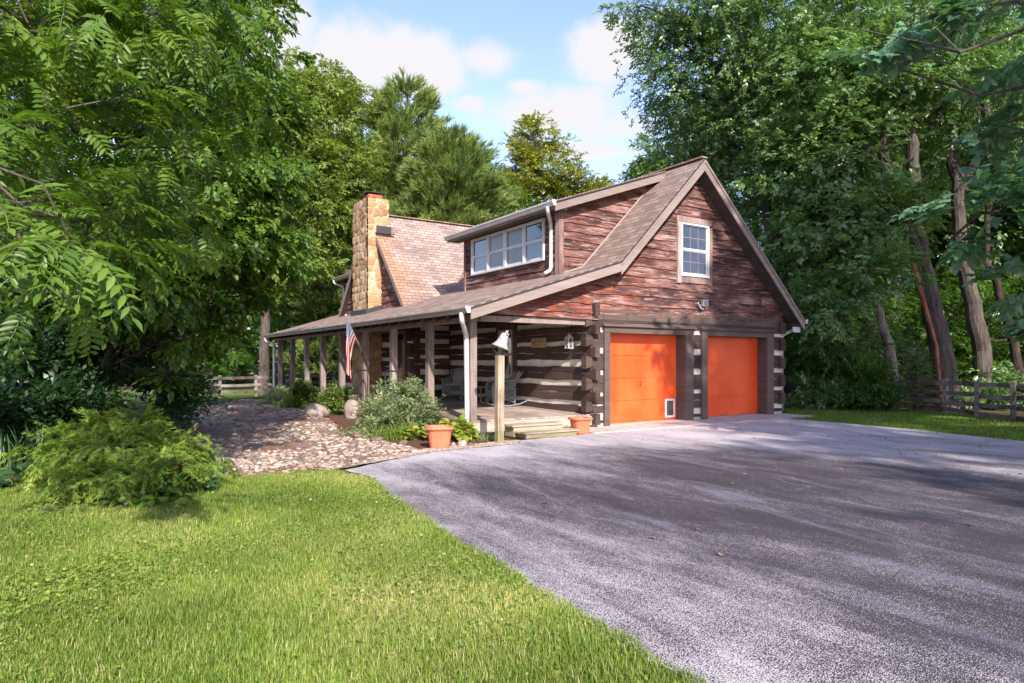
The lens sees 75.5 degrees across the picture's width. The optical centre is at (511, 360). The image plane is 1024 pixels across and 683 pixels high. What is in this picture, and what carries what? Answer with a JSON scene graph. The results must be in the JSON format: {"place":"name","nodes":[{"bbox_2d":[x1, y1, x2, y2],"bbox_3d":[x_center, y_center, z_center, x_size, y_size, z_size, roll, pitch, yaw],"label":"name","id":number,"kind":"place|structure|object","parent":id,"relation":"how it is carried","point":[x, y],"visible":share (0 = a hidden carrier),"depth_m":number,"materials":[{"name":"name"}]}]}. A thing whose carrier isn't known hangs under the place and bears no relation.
{"place":"outdoors","nodes":[
{"label":"outdoors","id":0,"kind":"place"},
{"bbox_2d":[126,488,193,508],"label":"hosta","id":1,"kind":"object","parent":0,"point":[151,499],"visible":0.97,"depth_m":6.78,"materials":[{"name":"green plant"}]},
{"bbox_2d":[106,385,338,400],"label":"lawn","id":2,"kind":"structure","parent":0,"point":[241,395],"depth_m":29.74,"materials":[{"name":"green plant"}]},
{"bbox_2d":[82,374,338,401],"bbox_3d":[-13.657,1.042,26.075,20.413,0.963,1.955,0,0,-42],"label":"rail fence","id":3,"kind":"object","parent":2,"relation":"on","point":[255,384],"visible":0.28,"depth_m":27.95,"materials":[{"name":"grey wood"}]},
{"bbox_2d":[177,283,260,390],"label":"sapling","id":4,"kind":"object","parent":2,"relation":"on","point":[225,366],"visible":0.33,"depth_m":34.24,"materials":[{"name":"green plant"}]},
{"bbox_2d":[197,285,273,383],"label":"sapling","id":5,"kind":"object","parent":2,"relation":"on","point":[240,372],"visible":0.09,"depth_m":38.41,"materials":[{"name":"green plant"}]},
{"bbox_2d":[243,250,338,386],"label":"sapling","id":6,"kind":"object","parent":2,"relation":"on","point":[283,319],"visible":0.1,"depth_m":32.99,"materials":[{"name":"green plant"}]},
{"bbox_2d":[249,295,340,386],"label":"sapling","id":7,"kind":"object","parent":2,"relation":"on","point":[257,352],"visible":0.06,"depth_m":37.08,"materials":[{"name":"green plant"}]},
{"bbox_2d":[269,209,352,386],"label":"pine tree","id":8,"kind":"object","parent":2,"relation":"on","point":[306,305],"visible":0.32,"depth_m":32.00,"materials":[{"name":"green plant"}]},
{"bbox_2d":[239,46,395,394],"bbox_3d":[-9.539,-6.705,30.875,8.715,16.438,7.361,0,0,-33],"label":"linden tree","id":9,"kind":"object","parent":2,"relation":"on","point":[324,146],"visible":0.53,"depth_m":30.83,"materials":[{"name":"green plant"}]},
{"bbox_2d":[299,269,350,385],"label":"sapling","id":10,"kind":"object","parent":2,"relation":"on","point":[337,358],"visible":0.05,"depth_m":32.84,"materials":[{"name":"green plant"}]},
{"bbox_2d":[300,61,393,301],"bbox_3d":[-9.740,-7.724,37.804,7.303,18.462,5.268,0,0,-22],"label":"elm tree","id":11,"kind":"object","parent":2,"relation":"on","point":[372,118],"visible":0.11,"depth_m":38.50,"materials":[{"name":"green plant"}]},
{"bbox_2d":[326,128,400,289],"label":"pine tree","id":12,"kind":"object","parent":2,"relation":"on","point":[387,190],"visible":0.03,"depth_m":38.06,"materials":[{"name":"green plant"}]},
{"bbox_2d":[331,65,467,264],"bbox_3d":[-6.305,-8.072,39.737,10.322,19.148,10.212,0,0,25],"label":"pine tree","id":13,"kind":"object","parent":2,"relation":"on","point":[398,124],"visible":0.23,"depth_m":38.10,"materials":[{"name":"green plant"}]},
{"bbox_2d":[349,120,523,261],"bbox_3d":[-3.427,-5.880,36.961,10.234,14.768,9.716,0,0,-33],"label":"pine tree","id":14,"kind":"object","parent":2,"relation":"on","point":[475,180],"visible":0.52,"depth_m":35.10,"materials":[{"name":"green plant"}]},
{"bbox_2d":[491,177,545,219],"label":"ash tree","id":15,"kind":"object","parent":2,"relation":"on","point":[528,200],"visible":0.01,"depth_m":42.90,"materials":[{"name":"green plant"}]},
{"bbox_2d":[185,399,425,476],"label":"path","id":16,"kind":"structure","parent":0,"point":[216,430],"depth_m":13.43,"materials":[{"name":"beige stone"}]},
{"bbox_2d":[0,468,718,682],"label":"lawn","id":17,"kind":"structure","parent":0,"point":[385,660],"depth_m":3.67,"materials":[{"name":"plant"}]},
{"bbox_2d":[30,497,118,514],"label":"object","id":18,"kind":"object","parent":17,"relation":"on","point":[68,510],"visible":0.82,"depth_m":6.54,"materials":[{"name":"green plant"}]},
{"bbox_2d":[98,487,148,506],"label":"hosta","id":19,"kind":"object","parent":17,"relation":"on","point":[114,501],"visible":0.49,"depth_m":6.75,"materials":[{"name":"green plant"}]},
{"bbox_2d":[0,0,299,375],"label":"walnut tree","id":20,"kind":"object","parent":17,"relation":"on","point":[98,31],"visible":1,"depth_m":5.64,"materials":[{"name":"green plant"}]},
{"bbox_2d":[143,457,221,498],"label":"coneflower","id":21,"kind":"object","parent":17,"relation":"on","point":[166,485],"visible":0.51,"depth_m":7.44,"materials":[{"name":"green plant"}]},
{"bbox_2d":[0,469,695,682],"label":"clover leaves","id":22,"kind":"object","parent":17,"relation":"on","point":[101,577],"visible":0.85,"depth_m":4.54,"materials":[{"name":"green plant"}]},
{"bbox_2d":[9,0,1023,344],"label":"sky","id":23,"kind":"structure","parent":0,"point":[492,63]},
{"bbox_2d":[15,365,1023,682],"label":"ground","id":24,"kind":"structure","parent":0,"point":[251,381],"depth_m":18.79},
{"bbox_2d":[8,408,196,479],"bbox_3d":[-9.786,1.496,14.007,5.805,0.001,16.106,0,0,-27],"label":"planting bed","id":25,"kind":"object","parent":24,"relation":"on","point":[142,411],"visible":0.06,"depth_m":14.03,"materials":[{"name":"brown soil"}]},
{"bbox_2d":[0,461,44,490],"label":"hosta","id":26,"kind":"object","parent":25,"relation":"on","point":[6,481],"visible":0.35,"depth_m":7.84,"materials":[{"name":"green plant"}]},
{"bbox_2d":[0,419,113,476],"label":"iris","id":27,"kind":"object","parent":25,"relation":"on","point":[10,448],"visible":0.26,"depth_m":8.78,"materials":[{"name":"green plant"}]},
{"bbox_2d":[0,342,198,460],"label":"thicket","id":28,"kind":"object","parent":25,"relation":"on","point":[55,397],"visible":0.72,"depth_m":10.24,"materials":[{"name":"green plant"}]},
{"bbox_2d":[0,214,233,424],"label":"cedar tree","id":29,"kind":"object","parent":25,"relation":"on","point":[56,342],"visible":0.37,"depth_m":11.86,"materials":[{"name":"green plant"}]},
{"bbox_2d":[0,397,240,507],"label":"weeping maple","id":30,"kind":"object","parent":25,"relation":"on","point":[86,462],"visible":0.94,"depth_m":7.41,"materials":[{"name":"green plant"}]},
{"bbox_2d":[0,0,323,420],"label":"hickory tree","id":31,"kind":"object","parent":25,"relation":"on","point":[306,59],"visible":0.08,"depth_m":13.83,"materials":[{"name":"green plant"}]},
{"bbox_2d":[39,23,334,415],"bbox_3d":[-5.423,-2.161,11.652,4.894,7.344,4.822,0,0,-33],"label":"boxelder tree","id":32,"kind":"object","parent":25,"relation":"on","point":[268,259],"visible":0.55,"depth_m":11.60,"materials":[{"name":"green plant"}]},
{"bbox_2d":[226,308,295,383],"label":"sapling","id":33,"kind":"object","parent":24,"relation":"on","point":[255,363],"visible":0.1,"depth_m":42.68,"materials":[{"name":"green plant"}]},
{"bbox_2d":[265,399,509,448],"bbox_3d":[-5.359,1.496,18.753,2.421,0.001,17.542,0,0,-33],"label":"planting bed","id":34,"kind":"object","parent":24,"relation":"on","point":[344,422],"visible":0.18,"depth_m":12.61,"materials":[{"name":"brown soil"}]},
{"bbox_2d":[256,385,290,405],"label":"perennial clump","id":35,"kind":"object","parent":34,"relation":"on","point":[273,395],"visible":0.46,"depth_m":22.34,"materials":[{"name":"green plant"}]},
{"bbox_2d":[271,389,309,407],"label":"perennial clump","id":36,"kind":"object","parent":34,"relation":"on","point":[288,397],"visible":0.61,"depth_m":21.24,"materials":[{"name":"green plant"}]},
{"bbox_2d":[284,379,319,407],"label":"boxwood","id":37,"kind":"object","parent":34,"relation":"on","point":[306,388],"visible":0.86,"depth_m":21.32,"materials":[{"name":"green plant"}]},
{"bbox_2d":[304,403,330,415],"bbox_3d":[-5.285,1.358,18.012,0.771,0.419,0.528,0,0,-44],"label":"boulder","id":38,"kind":"object","parent":34,"relation":"on","point":[312,409],"visible":0.69,"depth_m":17.79,"materials":[{"name":"stone"}]},
{"bbox_2d":[308,379,355,414],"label":"boxwood","id":39,"kind":"object","parent":34,"relation":"on","point":[335,398],"visible":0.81,"depth_m":18.33,"materials":[{"name":"green plant"}]},
{"bbox_2d":[343,400,359,418],"bbox_3d":[-4.164,1.324,17.255,0.342,0.634,0.376,0,0,-41],"label":"boulder","id":40,"kind":"object","parent":34,"relation":"on","point":[348,407],"visible":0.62,"depth_m":17.17,"materials":[{"name":"stone"}]},
{"bbox_2d":[336,372,446,437],"bbox_3d":[-2.450,1.071,13.948,2.776,1.671,2.416,0,0,-33],"label":"silvery shrub","id":41,"kind":"object","parent":34,"relation":"on","point":[381,414],"visible":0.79,"depth_m":13.57,"materials":[{"name":"green plant"}]},
{"bbox_2d":[362,419,423,441],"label":"daylily","id":42,"kind":"object","parent":34,"relation":"on","point":[393,431],"visible":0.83,"depth_m":12.53,"materials":[{"name":"green plant"}]},
{"bbox_2d":[390,404,426,427],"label":"ornamental grass","id":43,"kind":"object","parent":34,"relation":"on","point":[412,418],"depth_m":13.39,"materials":[{"name":"green plant"}]},
{"bbox_2d":[397,424,428,439],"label":"hosta","id":44,"kind":"object","parent":34,"relation":"on","point":[417,431],"visible":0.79,"depth_m":12.48,"materials":[{"name":"green plant"}]},
{"bbox_2d":[356,440,521,464],"bbox_3d":[-1.153,1.482,11.062,0.709,0.001,3.877,0,0,44],"label":"gravel edge","id":45,"kind":"object","parent":34,"relation":"on","point":[419,454],"visible":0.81,"depth_m":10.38,"materials":[{"name":"grey gravel"}]},
{"bbox_2d":[424,425,453,447],"bbox_3d":[-1.248,1.299,11.345,0.500,0.370,0.460,0,0,-13],"label":"terracotta planter","id":46,"kind":"object","parent":45,"relation":"on","point":[439,436],"visible":1,"depth_m":11.18,"materials":[{"name":"ceramic"}]},
{"bbox_2d":[427,414,479,440],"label":"hosta","id":47,"kind":"object","parent":34,"relation":"on","point":[462,430],"visible":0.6,"depth_m":12.47,"materials":[{"name":"green plant"}]},
{"bbox_2d":[494,355,503,442],"bbox_3d":[-0.229,0.700,12.064,0.142,1.600,0.130,0,0,-33],"label":"bell post","id":48,"kind":"object","parent":34,"relation":"on","point":[499,402],"visible":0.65,"depth_m":12.01,"materials":[{"name":"beige wood"}]},
{"bbox_2d":[491,330,508,355],"bbox_3d":[-0.218,-0.330,12.053,0.329,0.460,0.345,0,0,-33],"label":"dinner bell","id":49,"kind":"object","parent":48,"relation":"on","point":[501,341],"visible":1,"depth_m":12.00,"materials":[{"name":"grey metal"}]},
{"bbox_2d":[484,161,534,211],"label":"ash tree","id":50,"kind":"object","parent":24,"relation":"on","point":[513,180],"visible":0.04,"depth_m":45.07,"materials":[{"name":"green plant"}]},
{"bbox_2d":[44,245,1014,374],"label":"woods","id":51,"kind":"object","parent":24,"relation":"on","point":[257,370],"depth_m":67.61,"materials":[{"name":"green plant"}]},
{"bbox_2d":[504,421,578,438],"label":"porch steps","id":52,"kind":"structure","parent":24,"relation":"on","point":[530,430],"depth_m":13.05,"materials":[{"name":"beige wood"}]},
{"bbox_2d":[494,109,610,208],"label":"sycamore tree","id":53,"kind":"object","parent":24,"relation":"on","point":[547,182],"visible":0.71,"depth_m":47.20,"materials":[{"name":"green plant"}]},
{"bbox_2d":[571,173,616,192],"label":"ash tree","id":54,"kind":"object","parent":24,"relation":"on","point":[600,185],"visible":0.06,"depth_m":49.18,"materials":[{"name":"green plant"}]},
{"bbox_2d":[615,99,742,182],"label":"oak tree","id":55,"kind":"object","parent":24,"relation":"on","point":[641,166],"visible":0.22,"depth_m":32.59,"materials":[{"name":"green plant"}]},
{"bbox_2d":[644,1,948,389],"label":"woodland tree","id":56,"kind":"object","parent":24,"relation":"on","point":[761,212],"visible":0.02,"depth_m":29.91,"materials":[{"name":"green plant"}]},
{"bbox_2d":[766,251,832,394],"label":"sapling","id":57,"kind":"object","parent":24,"relation":"on","point":[786,286],"visible":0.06,"depth_m":25.57,"materials":[{"name":"green plant"}]},
{"bbox_2d":[821,261,927,394],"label":"sapling","id":58,"kind":"object","parent":24,"relation":"on","point":[859,319],"visible":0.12,"depth_m":25.92,"materials":[{"name":"green plant"}]},
{"bbox_2d":[732,0,1023,407],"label":"oak tree","id":59,"kind":"object","parent":24,"relation":"on","point":[947,359],"visible":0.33,"depth_m":20.76,"materials":[{"name":"green plant"}]},
{"bbox_2d":[857,309,956,378],"bbox_3d":[13.180,-0.158,22.475,3.102,3.328,2.743,0,0,-33],"label":"understory shrub","id":60,"kind":"object","parent":24,"relation":"on","point":[899,351],"visible":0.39,"depth_m":22.22,"materials":[{"name":"green plant"}]},
{"bbox_2d":[804,0,1019,373],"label":"woodland tree","id":61,"kind":"object","parent":24,"relation":"on","point":[934,246],"visible":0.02,"depth_m":29.34,"materials":[{"name":"green plant"}]},
{"bbox_2d":[886,285,944,384],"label":"sapling","id":62,"kind":"object","parent":24,"relation":"on","point":[915,302],"visible":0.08,"depth_m":30.39,"materials":[{"name":"green plant"}]},
{"bbox_2d":[902,245,941,406],"bbox_3d":[12.513,-1.026,20.179,1.363,5.062,0.222,0,0,0],"label":"broken snag","id":63,"kind":"object","parent":24,"relation":"on","point":[920,290],"visible":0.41,"depth_m":20.15,"materials":[{"name":"red wood"}]},
{"bbox_2d":[823,0,1023,345],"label":"maple tree","id":64,"kind":"object","parent":24,"relation":"on","point":[962,21],"visible":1,"depth_m":9.67,"materials":[{"name":"green plant"}]},
{"bbox_2d":[876,354,987,405],"bbox_3d":[13.730,0.599,22.480,4.132,1.983,3.432,0,0,-33],"label":"understory shrub","id":65,"kind":"object","parent":24,"relation":"on","point":[928,386],"visible":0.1,"depth_m":22.05,"materials":[{"name":"green plant"}]},
{"bbox_2d":[844,0,1023,391],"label":"oak tree","id":66,"kind":"object","parent":24,"relation":"on","point":[982,359],"visible":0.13,"depth_m":22.37,"materials":[{"name":"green plant"}]},
{"bbox_2d":[866,128,1017,386],"bbox_3d":[23.203,-7.125,35.743,11.417,17.255,10.621,0,0,8],"label":"woodland tree","id":67,"kind":"object","parent":24,"relation":"on","point":[938,250],"visible":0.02,"depth_m":35.66,"materials":[{"name":"green plant"}]},
{"bbox_2d":[877,262,1015,397],"bbox_3d":[16.872,-1.303,26.768,4.227,5.717,4.925,0,0,-8],"label":"sapling","id":68,"kind":"object","parent":24,"relation":"on","point":[956,296],"visible":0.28,"depth_m":26.19,"materials":[{"name":"green plant"}]},
{"bbox_2d":[878,6,1023,354],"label":"woodland tree","id":69,"kind":"object","parent":24,"relation":"on","point":[1011,226],"visible":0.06,"depth_m":31.66,"materials":[{"name":"green plant"}]},
{"bbox_2d":[918,293,1007,386],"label":"sapling","id":70,"kind":"object","parent":24,"relation":"on","point":[964,363],"visible":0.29,"depth_m":27.92,"materials":[{"name":"green plant"}]},
{"bbox_2d":[920,17,1023,395],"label":"oak tree","id":71,"kind":"object","parent":24,"relation":"on","point":[1015,355],"visible":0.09,"depth_m":22.95,"materials":[{"name":"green plant"}]},
{"bbox_2d":[929,276,1023,381],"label":"sapling","id":72,"kind":"object","parent":24,"relation":"on","point":[983,300],"visible":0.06,"depth_m":31.31,"materials":[{"name":"green plant"}]},
{"bbox_2d":[931,139,1023,318],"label":"woodland tree","id":73,"kind":"object","parent":24,"relation":"on","point":[1009,253],"visible":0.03,"depth_m":35.21,"materials":[{"name":"green plant"}]},
{"bbox_2d":[954,375,1021,410],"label":"understory shrub","id":74,"kind":"object","parent":24,"relation":"on","point":[1000,391],"visible":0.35,"depth_m":20.60,"materials":[{"name":"green plant"}]},
{"bbox_2d":[962,266,1023,380],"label":"sapling","id":75,"kind":"object","parent":24,"relation":"on","point":[1019,288],"visible":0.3,"depth_m":25.73,"materials":[{"name":"green plant"}]},
{"bbox_2d":[965,359,1023,406],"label":"understory shrub","id":76,"kind":"object","parent":24,"relation":"on","point":[1014,375],"visible":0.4,"depth_m":22.04,"materials":[{"name":"green plant"}]},
{"bbox_2d":[966,12,1023,258],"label":"woodland tree","id":77,"kind":"object","parent":24,"relation":"on","point":[1020,241],"visible":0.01,"depth_m":32.15,"materials":[{"name":"green plant"}]},
{"bbox_2d":[263,156,807,433],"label":"log house","id":78,"kind":"structure","parent":0,"point":[665,294],"depth_m":16.62,"materials":[{"name":"wood"}]},
{"bbox_2d":[345,314,362,384],"bbox_3d":[-4.230,-0.281,17.643,0.142,1.842,1.333,0,0,5],"label":"flag","id":79,"kind":"object","parent":78,"relation":"attached to","point":[351,338],"visible":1,"depth_m":17.25,"materials":[{"name":"multicoloured fabric"}]},
{"bbox_2d":[398,328,406,390],"bbox_3d":[-3.529,0.000,20.676,0.052,2.200,1.120,0,0,-33],"label":"porch door","id":80,"kind":"structure","parent":78,"relation":"in","point":[402,343],"depth_m":20.47,"materials":[{"name":"brown paint"}]},
{"bbox_2d":[440,367,463,400],"bbox_3d":[-1.554,0.656,18.874,0.684,0.939,1.093,0,0,17],"label":"rocking chair","id":81,"kind":"object","parent":78,"relation":"on","point":[458,379],"visible":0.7,"depth_m":18.68,"materials":[{"name":"grey wood"}]},
{"bbox_2d":[481,370,527,406],"bbox_3d":[-0.187,0.680,16.994,1.093,0.939,0.684,0,0,-18],"label":"rocking chair","id":82,"kind":"object","parent":78,"relation":"on","point":[512,381],"visible":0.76,"depth_m":16.78,"materials":[{"name":"grey wood"}]},
{"bbox_2d":[496,323,516,382],"bbox_3d":[-0.162,-0.200,17.686,0.085,1.600,0.950,0,0,-33],"label":"porch window","id":83,"kind":"structure","parent":78,"relation":"in","point":[510,362],"depth_m":17.56,"materials":[{"name":"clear glass"}]},
{"bbox_2d":[471,218,545,275],"bbox_3d":[-0.184,-2.940,17.427,0.085,1.020,3.520,0,0,-33],"label":"dormer window","id":84,"kind":"structure","parent":78,"relation":"in","point":[522,244],"depth_m":17.26,"materials":[{"name":"glass"}]},
{"bbox_2d":[531,338,545,347],"bbox_3d":[0.655,-0.450,16.398,0.030,0.240,0.620,0,0,-33],"label":"wall sign","id":85,"kind":"object","parent":78,"relation":"attached to","point":[538,342],"visible":1,"depth_m":16.38,"materials":[{"name":"brown wood"}]},
{"bbox_2d":[564,327,573,348],"bbox_3d":[1.325,-0.532,15.223,0.230,0.488,0.200,0,0,-33],"label":"wall lantern","id":86,"kind":"object","parent":78,"relation":"attached to","point":[568,338],"depth_m":15.17,"materials":[{"name":"glass"}]},
{"bbox_2d":[610,333,675,423],"bbox_3d":[3.108,0.414,15.950,2.630,2.148,0.074,0,0,-33],"label":"garage door","id":87,"kind":"structure","parent":78,"relation":"in","point":[642,366],"depth_m":15.97,"materials":[{"name":"orange paint"}]},
{"bbox_2d":[676,215,711,286],"bbox_3d":[4.563,-2.740,16.547,1.280,1.680,0.085,0,0,-33],"label":"gable window","id":88,"kind":"structure","parent":78,"relation":"in","point":[694,235],"depth_m":16.56,"materials":[{"name":"white paint"}]},
{"bbox_2d":[708,336,757,416],"bbox_3d":[5.807,0.405,17.733,2.560,2.130,0.040,0,0,-33],"label":"garage door","id":89,"kind":"structure","parent":78,"relation":"in","point":[732,361],"depth_m":17.79,"materials":[{"name":"orange paint"}]},
{"bbox_2d":[347,419,1023,682],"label":"driveway","id":90,"kind":"structure","parent":0,"point":[881,562],"depth_m":5.57,"materials":[{"name":"grey asphalt"}]},
{"bbox_2d":[568,416,592,433],"bbox_3d":[1.402,1.319,13.578,0.460,0.330,0.423,0,0,-25],"label":"terracotta planter","id":91,"kind":"object","parent":90,"relation":"on","point":[581,424],"visible":0.94,"depth_m":13.44,"materials":[{"name":"ceramic"}]},
{"bbox_2d":[348,421,1023,555],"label":"fallen leaves","id":92,"kind":"object","parent":90,"relation":"on","point":[745,473],"visible":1,"depth_m":9.26,"materials":[{"name":"brown plant"}]},
{"bbox_2d":[588,413,814,433],"bbox_3d":[4.643,1.495,16.077,7.700,0.050,1.000,0,0,-33],"label":"garage apron","id":93,"kind":"object","parent":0,"point":[631,427],"visible":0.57,"depth_m":15.56,"materials":[{"name":"concrete"}]},
{"bbox_2d":[782,403,1023,440],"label":"lawn","id":94,"kind":"structure","parent":0,"point":[929,422],"depth_m":15.83,"materials":[{"name":"green plant"}]},
{"bbox_2d":[592,0,927,401],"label":"oak tree","id":95,"kind":"object","parent":94,"relation":"on","point":[738,80],"visible":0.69,"depth_m":23.00,"materials":[{"name":"green plant"}]},
{"bbox_2d":[784,271,837,395],"bbox_3d":[9.968,-0.880,23.699,3.098,4.769,3.441,0,0,-33],"label":"understory shrub","id":96,"kind":"object","parent":94,"relation":"on","point":[815,290],"visible":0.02,"depth_m":23.40,"materials":[{"name":"green plant"}]},
{"bbox_2d":[783,302,859,401],"bbox_3d":[9.502,-0.230,21.634,3.088,3.474,3.042,0,0,5],"label":"understory shrub","id":97,"kind":"object","parent":94,"relation":"on","point":[795,363],"visible":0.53,"depth_m":21.06,"materials":[{"name":"green plant"}]},
{"bbox_2d":[783,368,862,410],"bbox_3d":[9.602,1.049,20.495,2.349,1.804,2.618,0,0,-33],"label":"understory shrub","id":98,"kind":"object","parent":94,"relation":"on","point":[818,399],"visible":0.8,"depth_m":20.17,"materials":[{"name":"green plant"}]},
{"bbox_2d":[723,0,982,405],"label":"oak tree","id":99,"kind":"object","parent":94,"relation":"on","point":[827,111],"visible":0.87,"depth_m":20.02,"materials":[{"name":"green plant"}]},
{"bbox_2d":[792,313,915,407],"bbox_3d":[10.819,-0.118,21.051,3.561,3.252,3.502,0,0,22],"label":"understory shrub","id":100,"kind":"object","parent":94,"relation":"on","point":[855,343],"visible":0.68,"depth_m":20.52,"materials":[{"name":"green plant"}]},
{"bbox_2d":[788,160,941,409],"bbox_3d":[11.701,-2.519,21.440,4.605,8.105,3.642,0,0,-23],"label":"birch tree","id":101,"kind":"object","parent":94,"relation":"on","point":[890,352],"visible":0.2,"depth_m":20.43,"materials":[{"name":"green plant"}]},
{"bbox_2d":[833,351,920,411],"bbox_3d":[10.750,0.714,19.900,2.398,2.066,2.466,0,0,-33],"label":"understory shrub","id":102,"kind":"object","parent":94,"relation":"on","point":[875,391],"visible":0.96,"depth_m":19.59,"materials":[{"name":"green plant"}]},
{"bbox_2d":[791,376,1023,421],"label":"rail fence","id":103,"kind":"object","parent":94,"relation":"on","point":[1013,398],"visible":0.34,"depth_m":17.47,"materials":[{"name":"grey wood"}]},
{"bbox_2d":[880,345,953,411],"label":"spruce sapling","id":104,"kind":"object","parent":94,"relation":"on","point":[917,386],"visible":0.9,"depth_m":19.28,"materials":[{"name":"green plant"}]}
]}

